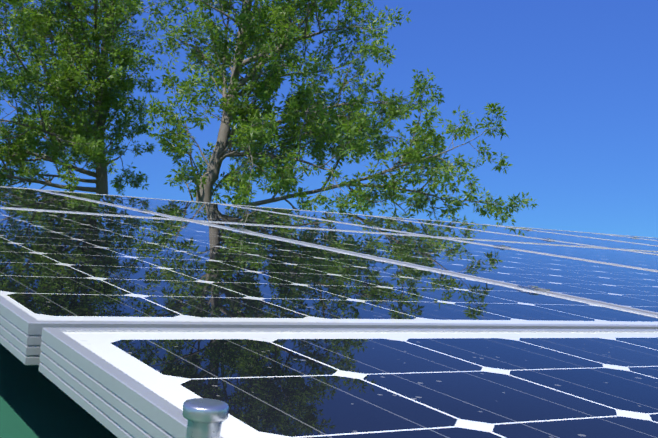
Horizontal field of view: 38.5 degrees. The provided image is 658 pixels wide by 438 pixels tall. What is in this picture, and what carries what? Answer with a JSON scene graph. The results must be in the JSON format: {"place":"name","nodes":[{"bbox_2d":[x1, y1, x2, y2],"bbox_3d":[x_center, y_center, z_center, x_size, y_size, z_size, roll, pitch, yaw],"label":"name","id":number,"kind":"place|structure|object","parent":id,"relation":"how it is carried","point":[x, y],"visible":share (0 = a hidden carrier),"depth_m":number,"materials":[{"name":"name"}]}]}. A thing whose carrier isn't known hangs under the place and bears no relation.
{"place":"outdoors","nodes":[
{"label":"outdoors","id":0,"kind":"place"},
{"bbox_2d":[0,0,657,237],"label":"sky","id":1,"kind":"structure","parent":0,"point":[576,81],"materials":[{"name":"blue"}]},
{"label":"building walls","id":2,"kind":"object","parent":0,"visible":0},
{"bbox_2d":[0,344,116,437],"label":"roof","id":3,"kind":"structure","parent":2,"relation":"on","point":[35,402],"depth_m":1.19,"materials":[{"name":"green paint"}]},
{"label":"mounting rails","id":4,"kind":"object","parent":3,"relation":"on","visible":0},
{"bbox_2d":[0,186,183,219],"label":"solar panel","id":5,"kind":"object","parent":4,"relation":"on","point":[22,198],"visible":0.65,"depth_m":3.42,"materials":[{"name":"glass"}]},
{"bbox_2d":[183,398,228,437],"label":"bolt","id":6,"kind":"object","parent":4,"relation":"attached to","point":[205,417],"visible":1,"depth_m":0.50,"materials":[{"name":"metal"}]},
{"bbox_2d":[37,189,426,235],"bbox_3d":[-0.558,-0.025,4.235,0.992,0.040,2.000,4,2,-31],"label":"solar panel","id":7,"kind":"object","parent":4,"relation":"on","point":[198,211],"visible":0.56,"depth_m":4.00,"materials":[{"name":"glass"}]},
{"bbox_2d":[232,228,250,231],"bbox_3d":[-0.259,0.061,2.765,0.040,0.068,0.044,4,2,-31],"label":"clamp","id":8,"kind":"object","parent":4,"relation":"on","point":[242,229],"visible":0.25,"depth_m":2.76,"materials":[{"name":"metal"}]},
{"bbox_2d":[0,207,657,364],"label":"solar panel","id":9,"kind":"object","parent":4,"relation":"on","point":[60,269],"visible":0.85,"depth_m":1.39,"materials":[{"name":"glass"}]},
{"bbox_2d":[39,327,657,437],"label":"solar panel","id":10,"kind":"object","parent":4,"relation":"on","point":[369,383],"visible":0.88,"depth_m":0.76,"materials":[{"name":"glass"}]},
{"bbox_2d":[218,203,605,247],"bbox_3d":[0.303,0.039,4.762,0.992,0.040,2.000,4,2,-31],"label":"solar panel","id":11,"kind":"object","parent":4,"relation":"on","point":[427,229],"visible":0.46,"depth_m":4.56,"materials":[{"name":"glass"}]},
{"bbox_2d":[193,220,657,314],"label":"solar panel","id":12,"kind":"object","parent":4,"relation":"on","point":[631,288],"visible":0.52,"depth_m":2.42,"materials":[{"name":"glass"}]},
{"bbox_2d":[369,215,657,250],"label":"solar panel","id":13,"kind":"object","parent":4,"relation":"on","point":[613,244],"visible":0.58,"depth_m":5.24,"materials":[{"name":"glass"}]},
{"bbox_2d":[517,285,549,291],"bbox_3d":[0.372,0.156,1.724,0.040,0.068,0.044,4,2,-31],"label":"clamp","id":14,"kind":"object","parent":4,"relation":"on","point":[533,287],"visible":0.29,"depth_m":1.71,"materials":[{"name":"metal"}]},
{"bbox_2d":[440,237,657,270],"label":"solar panel","id":15,"kind":"object","parent":4,"relation":"on","point":[643,260],"visible":0.56,"depth_m":3.49,"materials":[{"name":"glass"}]},
{"bbox_2d":[495,225,657,245],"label":"solar panel","id":16,"kind":"object","parent":4,"relation":"on","point":[620,238],"visible":0.33,"depth_m":6.21,"materials":[{"name":"glass"}]},
{"bbox_2d":[599,233,657,240],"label":"solar panel","id":17,"kind":"object","parent":4,"relation":"on","point":[650,238],"visible":0.25,"depth_m":6.97,"materials":[{"name":"glass"}]},
{"bbox_2d":[621,249,657,253],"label":"solar panel","id":18,"kind":"object","parent":4,"relation":"on","point":[653,252],"visible":0.08,"depth_m":4.17,"materials":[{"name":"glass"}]},
{"label":"ground","id":19,"kind":"structure","parent":0,"visible":0},
{"bbox_2d":[0,0,178,195],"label":"tree","id":20,"kind":"object","parent":19,"relation":"on","point":[68,80],"visible":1,"depth_m":19.11,"materials":[{"name":"green plant"}]},
{"bbox_2d":[142,0,538,224],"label":"tree","id":21,"kind":"object","parent":19,"relation":"on","point":[253,123],"visible":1,"depth_m":16.43,"materials":[{"name":"green plant"}]}
]}

